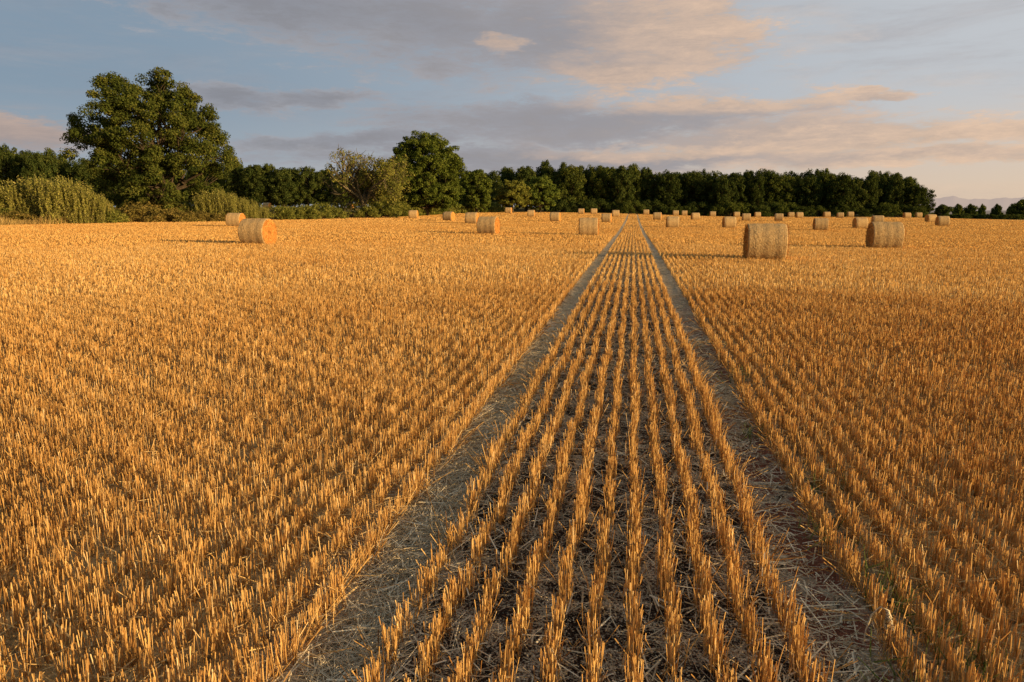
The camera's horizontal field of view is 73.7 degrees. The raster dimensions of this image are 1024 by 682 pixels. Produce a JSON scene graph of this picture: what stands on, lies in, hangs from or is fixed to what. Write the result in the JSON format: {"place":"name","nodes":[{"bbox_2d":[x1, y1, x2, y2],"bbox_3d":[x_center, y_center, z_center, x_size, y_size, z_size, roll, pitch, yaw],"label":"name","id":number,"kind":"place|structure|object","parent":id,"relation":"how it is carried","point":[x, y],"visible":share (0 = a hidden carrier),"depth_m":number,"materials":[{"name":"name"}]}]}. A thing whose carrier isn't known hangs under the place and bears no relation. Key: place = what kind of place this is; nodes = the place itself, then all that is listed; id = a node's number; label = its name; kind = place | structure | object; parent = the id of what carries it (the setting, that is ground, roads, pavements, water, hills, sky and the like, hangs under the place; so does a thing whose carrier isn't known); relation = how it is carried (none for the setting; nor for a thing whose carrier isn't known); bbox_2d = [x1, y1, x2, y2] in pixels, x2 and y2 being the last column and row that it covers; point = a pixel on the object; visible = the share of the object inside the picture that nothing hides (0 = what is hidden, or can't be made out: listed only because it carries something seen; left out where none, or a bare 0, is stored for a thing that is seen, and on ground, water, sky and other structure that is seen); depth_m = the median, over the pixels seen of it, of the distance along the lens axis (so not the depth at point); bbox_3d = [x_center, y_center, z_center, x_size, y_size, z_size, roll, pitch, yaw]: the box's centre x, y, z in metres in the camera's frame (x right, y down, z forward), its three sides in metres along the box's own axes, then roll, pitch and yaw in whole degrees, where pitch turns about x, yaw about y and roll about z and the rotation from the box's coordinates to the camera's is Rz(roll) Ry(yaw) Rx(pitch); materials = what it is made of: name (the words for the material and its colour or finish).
{"place":"outdoors","nodes":[
{"label":"outdoors","id":0,"kind":"place"},
{"bbox_2d":[0,209,499,224],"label":"verge grass","id":1,"kind":"structure","parent":0,"point":[3,221],"depth_m":65.76,"materials":[{"name":"plant"}]},
{"bbox_2d":[0,207,1023,681],"bbox_3d":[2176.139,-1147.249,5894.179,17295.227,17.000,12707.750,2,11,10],"label":"ground","id":2,"kind":"structure","parent":0,"point":[548,589],"depth_m":3.55,"materials":[{"name":"soil"}]},
{"bbox_2d":[0,144,14,189],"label":"woodland tree","id":3,"kind":"object","parent":2,"relation":"on","point":[7,156],"visible":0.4,"depth_m":183.82,"materials":[{"name":"green plant"}]},
{"bbox_2d":[7,153,24,188],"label":"woodland tree","id":4,"kind":"object","parent":2,"relation":"on","point":[17,163],"visible":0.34,"depth_m":181.92,"materials":[{"name":"green plant"}]},
{"bbox_2d":[0,188,31,213],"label":"hedge bush","id":5,"kind":"object","parent":2,"relation":"on","point":[25,206],"visible":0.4,"depth_m":66.90,"materials":[{"name":"green plant"}]},
{"bbox_2d":[0,208,42,223],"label":"hedge bush","id":6,"kind":"object","parent":2,"relation":"on","point":[24,216],"visible":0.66,"depth_m":65.84,"materials":[{"name":"green plant"}]},
{"bbox_2d":[0,175,63,218],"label":"hedge bush","id":7,"kind":"object","parent":2,"relation":"on","point":[3,194],"visible":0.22,"depth_m":66.89,"materials":[{"name":"green plant"}]},
{"bbox_2d":[19,150,54,185],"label":"woodland tree","id":8,"kind":"object","parent":2,"relation":"on","point":[32,166],"visible":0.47,"depth_m":178.24,"materials":[{"name":"green plant"}]},
{"bbox_2d":[0,173,85,224],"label":"hedge bush","id":9,"kind":"object","parent":2,"relation":"on","point":[47,209],"visible":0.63,"depth_m":66.98,"materials":[{"name":"green plant"}]},
{"bbox_2d":[10,176,91,223],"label":"hedge bush","id":10,"kind":"object","parent":2,"relation":"on","point":[70,183],"visible":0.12,"depth_m":68.43,"materials":[{"name":"green plant"}]},
{"bbox_2d":[41,147,70,181],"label":"woodland tree","id":11,"kind":"object","parent":2,"relation":"on","point":[52,163],"visible":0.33,"depth_m":182.93,"materials":[{"name":"green plant"}]},
{"bbox_2d":[57,160,73,181],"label":"woodland tree","id":12,"kind":"object","parent":2,"relation":"on","point":[64,166],"visible":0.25,"depth_m":185.39,"materials":[{"name":"green plant"}]},
{"bbox_2d":[46,179,99,223],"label":"hedge bush","id":13,"kind":"object","parent":2,"relation":"on","point":[74,219],"visible":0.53,"depth_m":68.07,"materials":[{"name":"green plant"}]},
{"bbox_2d":[51,188,112,222],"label":"hedge bush","id":14,"kind":"object","parent":2,"relation":"on","point":[101,213],"visible":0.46,"depth_m":69.33,"materials":[{"name":"green plant"}]},
{"bbox_2d":[66,157,103,197],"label":"woodland tree","id":15,"kind":"object","parent":2,"relation":"on","point":[78,173],"visible":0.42,"depth_m":181.47,"materials":[{"name":"green plant"}]},
{"bbox_2d":[79,209,124,222],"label":"hedge bush","id":16,"kind":"object","parent":2,"relation":"on","point":[114,216],"visible":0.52,"depth_m":70.65,"materials":[{"name":"green plant"}]},
{"bbox_2d":[98,162,132,196],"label":"woodland tree","id":17,"kind":"object","parent":2,"relation":"on","point":[118,184],"visible":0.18,"depth_m":181.31,"materials":[{"name":"green plant"}]},
{"bbox_2d":[117,204,165,221],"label":"hedge bush","id":18,"kind":"object","parent":2,"relation":"on","point":[155,215],"visible":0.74,"depth_m":74.25,"materials":[{"name":"green plant"}]},
{"bbox_2d":[119,199,176,213],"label":"hedge bush","id":19,"kind":"object","parent":2,"relation":"on","point":[149,203],"visible":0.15,"depth_m":78.47,"materials":[{"name":"green plant"}]},
{"bbox_2d":[58,66,242,207],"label":"oak tree","id":20,"kind":"object","parent":2,"relation":"on","point":[161,104],"visible":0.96,"depth_m":79.17,"materials":[{"name":"green plant"}]},
{"bbox_2d":[151,206,191,221],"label":"hedge bush","id":21,"kind":"object","parent":2,"relation":"on","point":[173,214],"visible":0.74,"depth_m":75.21,"materials":[{"name":"green plant"}]},
{"bbox_2d":[161,200,191,211],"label":"hedge bush","id":22,"kind":"object","parent":2,"relation":"on","point":[169,206],"visible":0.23,"depth_m":79.12,"materials":[{"name":"green plant"}]},
{"bbox_2d":[188,193,222,218],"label":"hedge bush","id":23,"kind":"object","parent":2,"relation":"on","point":[212,209],"visible":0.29,"depth_m":78.88,"materials":[{"name":"green plant"}]},
{"bbox_2d":[195,211,222,221],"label":"hedge bush","id":24,"kind":"object","parent":2,"relation":"on","point":[206,216],"visible":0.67,"depth_m":77.77,"materials":[{"name":"green plant"}]},
{"bbox_2d":[191,186,240,219],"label":"hedge bush","id":25,"kind":"object","parent":2,"relation":"on","point":[226,207],"visible":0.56,"depth_m":78.90,"materials":[{"name":"green plant"}]},
{"bbox_2d":[210,194,252,216],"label":"hedge bush","id":26,"kind":"object","parent":2,"relation":"on","point":[243,207],"visible":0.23,"depth_m":81.30,"materials":[{"name":"green plant"}]},
{"bbox_2d":[220,156,247,200],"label":"woodland tree","id":27,"kind":"object","parent":2,"relation":"on","point":[232,177],"visible":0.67,"depth_m":179.55,"materials":[{"name":"green plant"}]},
{"bbox_2d":[225,213,245,225],"bbox_3d":[-23.974,-10.489,59.268,1.468,1.410,1.388,1,11,6],"label":"straw bale","id":28,"kind":"object","parent":2,"relation":"on","point":[233,219],"visible":0.72,"depth_m":58.74},
{"bbox_2d":[239,199,260,218],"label":"hedge bush","id":29,"kind":"object","parent":2,"relation":"on","point":[254,212],"visible":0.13,"depth_m":83.47,"materials":[{"name":"green plant"}]},
{"bbox_2d":[238,164,269,206],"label":"woodland tree","id":30,"kind":"object","parent":2,"relation":"on","point":[252,175],"visible":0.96,"depth_m":177.14,"materials":[{"name":"green plant"}]},
{"bbox_2d":[237,218,277,244],"bbox_3d":[-11.735,-5.003,31.510,1.466,1.341,1.378,2,11,12],"label":"straw bale","id":31,"kind":"object","parent":2,"relation":"on","point":[258,230],"visible":0.95,"depth_m":31.01},
{"bbox_2d":[259,163,277,205],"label":"woodland tree","id":32,"kind":"object","parent":2,"relation":"on","point":[268,168],"visible":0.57,"depth_m":179.12,"materials":[{"name":"green plant"}]},
{"bbox_2d":[262,205,296,219],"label":"hedge bush","id":33,"kind":"object","parent":2,"relation":"on","point":[285,212],"visible":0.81,"depth_m":89.66,"materials":[{"name":"green plant"}]},
{"bbox_2d":[265,167,298,206],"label":"woodland tree","id":34,"kind":"object","parent":2,"relation":"on","point":[282,177],"visible":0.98,"depth_m":177.49,"materials":[{"name":"green plant"}]},
{"bbox_2d":[291,166,322,205],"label":"woodland tree","id":35,"kind":"object","parent":2,"relation":"on","point":[306,194],"visible":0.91,"depth_m":180.48,"materials":[{"name":"green plant"}]},
{"bbox_2d":[296,205,324,218],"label":"hedge bush","id":36,"kind":"object","parent":2,"relation":"on","point":[313,213],"visible":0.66,"depth_m":92.03,"materials":[{"name":"green plant"}]},
{"bbox_2d":[306,201,337,218],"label":"hedge bush","id":37,"kind":"object","parent":2,"relation":"on","point":[326,208],"visible":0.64,"depth_m":94.33,"materials":[{"name":"green plant"}]},
{"bbox_2d":[313,169,335,204],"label":"woodland tree","id":38,"kind":"object","parent":2,"relation":"on","point":[325,194],"visible":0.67,"depth_m":181.66,"materials":[{"name":"green plant"}]},
{"bbox_2d":[314,144,414,216],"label":"half dead tree","id":39,"kind":"object","parent":2,"relation":"on","point":[383,185],"visible":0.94,"depth_m":106.08,"materials":[{"name":"green plant"}]},
{"bbox_2d":[354,205,381,217],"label":"hedge bush","id":40,"kind":"object","parent":2,"relation":"on","point":[360,213],"visible":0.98,"depth_m":103.17,"materials":[{"name":"green plant"}]},
{"bbox_2d":[363,199,402,217],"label":"hedge bush","id":41,"kind":"object","parent":2,"relation":"on","point":[389,211],"visible":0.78,"depth_m":105.13,"materials":[{"name":"green plant"}]},
{"bbox_2d":[388,129,468,215],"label":"broadleaf tree","id":42,"kind":"object","parent":2,"relation":"on","point":[432,170],"visible":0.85,"depth_m":115.31,"materials":[{"name":"green plant"}]},
{"bbox_2d":[464,212,478,223],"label":"straw bale","id":43,"kind":"object","parent":2,"relation":"on","point":[471,217],"visible":0.74,"depth_m":71.94},
{"bbox_2d":[459,169,492,212],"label":"broadleaf tree","id":44,"kind":"object","parent":2,"relation":"on","point":[483,189],"visible":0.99,"depth_m":137.50,"materials":[{"name":"green plant"}]},
{"bbox_2d":[476,216,500,233],"bbox_3d":[-1.570,-7.642,45.498,1.466,1.341,1.378,3,11,15],"label":"straw bale","id":45,"kind":"object","parent":2,"relation":"on","point":[490,225],"visible":0.93,"depth_m":44.98},
{"bbox_2d":[487,170,502,203],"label":"woodland tree","id":46,"kind":"object","parent":2,"relation":"on","point":[496,179],"visible":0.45,"depth_m":180.11,"materials":[{"name":"green plant"}]},
{"bbox_2d":[500,166,513,206],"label":"woodland tree","id":47,"kind":"object","parent":2,"relation":"on","point":[506,173],"visible":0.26,"depth_m":186.55,"materials":[{"name":"green plant"}]},
{"bbox_2d":[0,212,1023,681],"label":"stubble","id":48,"kind":"object","parent":2,"relation":"on","point":[952,252],"visible":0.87,"depth_m":5.74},
{"bbox_2d":[0,245,1023,681],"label":"loose straw","id":49,"kind":"object","parent":2,"relation":"on","point":[424,515],"visible":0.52,"depth_m":3.60,"materials":[{"name":"plant"}]},
{"bbox_2d":[493,179,531,212],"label":"broadleaf tree","id":50,"kind":"object","parent":2,"relation":"on","point":[514,192],"visible":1,"depth_m":143.57,"materials":[{"name":"green plant"}]},
{"bbox_2d":[512,166,536,210],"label":"woodland tree","id":51,"kind":"object","parent":2,"relation":"on","point":[526,173],"visible":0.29,"depth_m":182.67,"materials":[{"name":"green plant"}]},
{"bbox_2d":[524,175,560,212],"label":"broadleaf tree","id":52,"kind":"object","parent":2,"relation":"on","point":[544,189],"visible":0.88,"depth_m":147.15,"materials":[{"name":"green plant"}]},
{"bbox_2d":[534,159,552,211],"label":"woodland tree","id":53,"kind":"object","parent":2,"relation":"on","point":[544,166],"visible":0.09,"depth_m":187.98,"materials":[{"name":"green plant"}]},
{"bbox_2d":[551,167,573,210],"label":"woodland tree","id":54,"kind":"object","parent":2,"relation":"on","point":[557,176],"visible":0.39,"depth_m":168.38,"materials":[{"name":"green plant"}]},
{"bbox_2d":[550,199,576,212],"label":"hedge bush","id":55,"kind":"object","parent":2,"relation":"on","point":[560,207],"visible":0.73,"depth_m":166.24,"materials":[{"name":"green plant"}]},
{"bbox_2d":[556,164,586,204],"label":"woodland tree","id":56,"kind":"object","parent":2,"relation":"on","point":[577,189],"visible":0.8,"depth_m":167.10,"materials":[{"name":"green plant"}]},
{"bbox_2d":[578,218,599,235],"bbox_3d":[5.119,-7.584,45.494,1.468,1.410,1.388,2,11,8],"label":"straw bale","id":57,"kind":"object","parent":2,"relation":"on","point":[589,226],"visible":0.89,"depth_m":44.96},
{"bbox_2d":[582,198,611,212],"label":"hedge bush","id":58,"kind":"object","parent":2,"relation":"on","point":[599,202],"visible":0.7,"depth_m":165.86,"materials":[{"name":"green plant"}]},
{"bbox_2d":[587,165,608,203],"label":"woodland tree","id":59,"kind":"object","parent":2,"relation":"on","point":[598,181],"visible":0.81,"depth_m":169.60,"materials":[{"name":"green plant"}]},
{"bbox_2d":[607,165,636,207],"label":"woodland tree","id":60,"kind":"object","parent":2,"relation":"on","point":[621,182],"visible":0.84,"depth_m":166.84,"materials":[{"name":"green plant"}]},
{"bbox_2d":[613,200,645,213],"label":"hedge bush","id":61,"kind":"object","parent":2,"relation":"on","point":[625,207],"visible":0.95,"depth_m":165.29,"materials":[{"name":"green plant"}]},
{"bbox_2d":[625,164,644,201],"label":"woodland tree","id":62,"kind":"object","parent":2,"relation":"on","point":[637,184],"visible":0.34,"depth_m":170.02,"materials":[{"name":"green plant"}]},
{"bbox_2d":[633,200,663,213],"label":"hedge bush","id":63,"kind":"object","parent":2,"relation":"on","point":[656,203],"visible":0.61,"depth_m":166.78,"materials":[{"name":"green plant"}]},
{"bbox_2d":[641,172,662,203],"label":"woodland tree","id":64,"kind":"object","parent":2,"relation":"on","point":[649,187],"visible":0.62,"depth_m":170.05,"materials":[{"name":"green plant"}]},
{"bbox_2d":[652,169,682,207],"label":"woodland tree","id":65,"kind":"object","parent":2,"relation":"on","point":[668,195],"visible":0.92,"depth_m":167.29,"materials":[{"name":"green plant"}]},
{"bbox_2d":[666,216,679,227],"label":"straw bale","id":66,"kind":"object","parent":2,"relation":"on","point":[672,221],"visible":0.91,"depth_m":69.42},
{"bbox_2d":[676,170,709,205],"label":"woodland tree","id":67,"kind":"object","parent":2,"relation":"on","point":[696,185],"visible":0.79,"depth_m":169.75,"materials":[{"name":"green plant"}]},
{"bbox_2d":[682,202,709,215],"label":"hedge bush","id":68,"kind":"object","parent":2,"relation":"on","point":[693,205],"visible":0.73,"depth_m":166.62,"materials":[{"name":"green plant"}]},
{"bbox_2d":[700,170,724,204],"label":"woodland tree","id":69,"kind":"object","parent":2,"relation":"on","point":[711,180],"visible":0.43,"depth_m":170.61,"materials":[{"name":"green plant"}]},
{"bbox_2d":[709,174,734,213],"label":"woodland tree","id":70,"kind":"object","parent":2,"relation":"on","point":[724,188],"visible":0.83,"depth_m":165.62,"materials":[{"name":"green plant"}]},
{"bbox_2d":[708,201,740,215],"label":"hedge bush","id":71,"kind":"object","parent":2,"relation":"on","point":[722,205],"visible":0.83,"depth_m":164.68,"materials":[{"name":"green plant"}]},
{"bbox_2d":[722,217,736,227],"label":"straw bale","id":72,"kind":"object","parent":2,"relation":"on","point":[727,222],"visible":0.93,"depth_m":72.03},
{"bbox_2d":[723,172,747,205],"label":"woodland tree","id":73,"kind":"object","parent":2,"relation":"on","point":[736,197],"visible":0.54,"depth_m":167.19,"materials":[{"name":"green plant"}]},
{"bbox_2d":[470,362,1016,681],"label":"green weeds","id":74,"kind":"object","parent":2,"relation":"on","point":[984,663],"visible":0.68,"depth_m":2.91,"materials":[{"name":"plant"}]},
{"bbox_2d":[744,170,765,207],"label":"woodland tree","id":75,"kind":"object","parent":2,"relation":"on","point":[755,185],"visible":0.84,"depth_m":167.47,"materials":[{"name":"green plant"}]},
{"bbox_2d":[742,203,772,216],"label":"hedge bush","id":76,"kind":"object","parent":2,"relation":"on","point":[765,211],"visible":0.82,"depth_m":164.97,"materials":[{"name":"green plant"}]},
{"bbox_2d":[742,223,790,260],"bbox_3d":[8.415,-3.254,22.691,1.466,1.341,1.378,2,11,12],"label":"straw bale","id":77,"kind":"object","parent":2,"relation":"on","point":[766,241],"visible":0.91,"depth_m":22.16},
{"bbox_2d":[762,171,774,203],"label":"woodland tree","id":78,"kind":"object","parent":2,"relation":"on","point":[768,175],"visible":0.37,"depth_m":170.19,"materials":[{"name":"green plant"}]},
{"bbox_2d":[763,174,788,215],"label":"woodland tree","id":79,"kind":"object","parent":2,"relation":"on","point":[776,189],"visible":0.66,"depth_m":169.45,"materials":[{"name":"green plant"}]},
{"bbox_2d":[774,173,797,204],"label":"woodland tree","id":80,"kind":"object","parent":2,"relation":"on","point":[791,191],"visible":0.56,"depth_m":169.50,"materials":[{"name":"green plant"}]},
{"bbox_2d":[771,202,801,216],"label":"hedge bush","id":81,"kind":"object","parent":2,"relation":"on","point":[786,206],"visible":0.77,"depth_m":165.31,"materials":[{"name":"green plant"}]},
{"bbox_2d":[795,176,823,207],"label":"woodland tree","id":82,"kind":"object","parent":2,"relation":"on","point":[805,187],"visible":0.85,"depth_m":168.29,"materials":[{"name":"green plant"}]},
{"bbox_2d":[812,218,829,230],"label":"straw bale","id":83,"kind":"object","parent":2,"relation":"on","point":[820,223],"visible":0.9,"depth_m":65.92},
{"bbox_2d":[812,168,834,205],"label":"woodland tree","id":84,"kind":"object","parent":2,"relation":"on","point":[825,178],"visible":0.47,"depth_m":173.01,"materials":[{"name":"green plant"}]},
{"bbox_2d":[825,172,861,210],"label":"woodland tree","id":85,"kind":"object","parent":2,"relation":"on","point":[842,185],"visible":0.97,"depth_m":165.91,"materials":[{"name":"green plant"}]},
{"bbox_2d":[826,204,861,215],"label":"hedge bush","id":86,"kind":"object","parent":2,"relation":"on","point":[835,209],"visible":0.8,"depth_m":165.88,"materials":[{"name":"green plant"}]},
{"bbox_2d":[843,179,869,208],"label":"woodland tree","id":87,"kind":"object","parent":2,"relation":"on","point":[863,190],"visible":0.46,"depth_m":167.09,"materials":[{"name":"green plant"}]},
{"bbox_2d":[852,217,868,228],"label":"straw bale","id":88,"kind":"object","parent":2,"relation":"on","point":[860,222],"visible":0.91,"depth_m":72.10},
{"bbox_2d":[859,173,883,214],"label":"woodland tree","id":89,"kind":"object","parent":2,"relation":"on","point":[872,190],"visible":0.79,"depth_m":167.15,"materials":[{"name":"green plant"}]},
{"bbox_2d":[863,606,893,645],"bbox_3d":[1.454,1.142,2.705,0.102,0.198,0.017,7,13,31],"label":"dry grass stem","id":90,"kind":"object","parent":2,"relation":"on","point":[888,614],"visible":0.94,"depth_m":2.69,"materials":[{"name":"plant"}]},
{"bbox_2d":[867,204,894,216],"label":"hedge bush","id":91,"kind":"object","parent":2,"relation":"on","point":[879,211],"visible":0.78,"depth_m":166.26,"materials":[{"name":"green plant"}]},
{"bbox_2d":[864,222,905,247],"bbox_3d":[16.425,-4.620,30.054,1.468,1.410,1.388,3,11,13],"label":"straw bale","id":92,"kind":"object","parent":2,"relation":"on","point":[885,234],"visible":0.9,"depth_m":29.56},
{"bbox_2d":[876,171,893,205],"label":"woodland tree","id":93,"kind":"object","parent":2,"relation":"on","point":[883,182],"visible":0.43,"depth_m":173.15,"materials":[{"name":"green plant"}]},
{"bbox_2d":[883,172,904,216],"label":"woodland tree","id":94,"kind":"object","parent":2,"relation":"on","point":[893,192],"visible":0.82,"depth_m":169.09,"materials":[{"name":"green plant"}]},
{"bbox_2d":[895,176,918,203],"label":"woodland tree","id":95,"kind":"object","parent":2,"relation":"on","point":[910,181],"visible":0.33,"depth_m":169.97,"materials":[{"name":"green plant"}]},
{"bbox_2d":[903,184,928,210],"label":"woodland tree","id":96,"kind":"object","parent":2,"relation":"on","point":[917,197],"visible":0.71,"depth_m":167.72,"materials":[{"name":"green plant"}]},
{"bbox_2d":[918,189,936,213],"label":"woodland tree","id":97,"kind":"object","parent":2,"relation":"on","point":[930,207],"visible":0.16,"depth_m":174.18,"materials":[{"name":"green plant"}]},
{"bbox_2d":[934,216,949,225],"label":"straw bale","id":98,"kind":"object","parent":2,"relation":"on","point":[942,220],"visible":0.91,"depth_m":81.18},
{"bbox_2d":[933,204,953,215],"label":"tree","id":99,"kind":"object","parent":2,"relation":"on","point":[943,209],"visible":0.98,"depth_m":188.83,"materials":[{"name":"green plant"}]},
{"bbox_2d":[1005,199,1023,215],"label":"tree","id":100,"kind":"object","parent":2,"relation":"on","point":[1017,208],"visible":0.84,"depth_m":328.34,"materials":[{"name":"green plant"}]},
{"bbox_2d":[0,0,1023,206],"label":"sky","id":101,"kind":"structure","parent":0,"point":[931,92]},
{"bbox_2d":[919,202,1010,209],"bbox_3d":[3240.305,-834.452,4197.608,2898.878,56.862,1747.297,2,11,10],"label":"hills","id":102,"kind":"structure","parent":0,"point":[988,206],"depth_m":4010.04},
{"bbox_2d":[932,196,1023,203],"bbox_3d":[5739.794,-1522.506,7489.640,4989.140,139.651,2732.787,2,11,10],"label":"hills","id":103,"kind":"structure","parent":0,"point":[979,201],"depth_m":7244.40,"materials":[{"name":"grey"}]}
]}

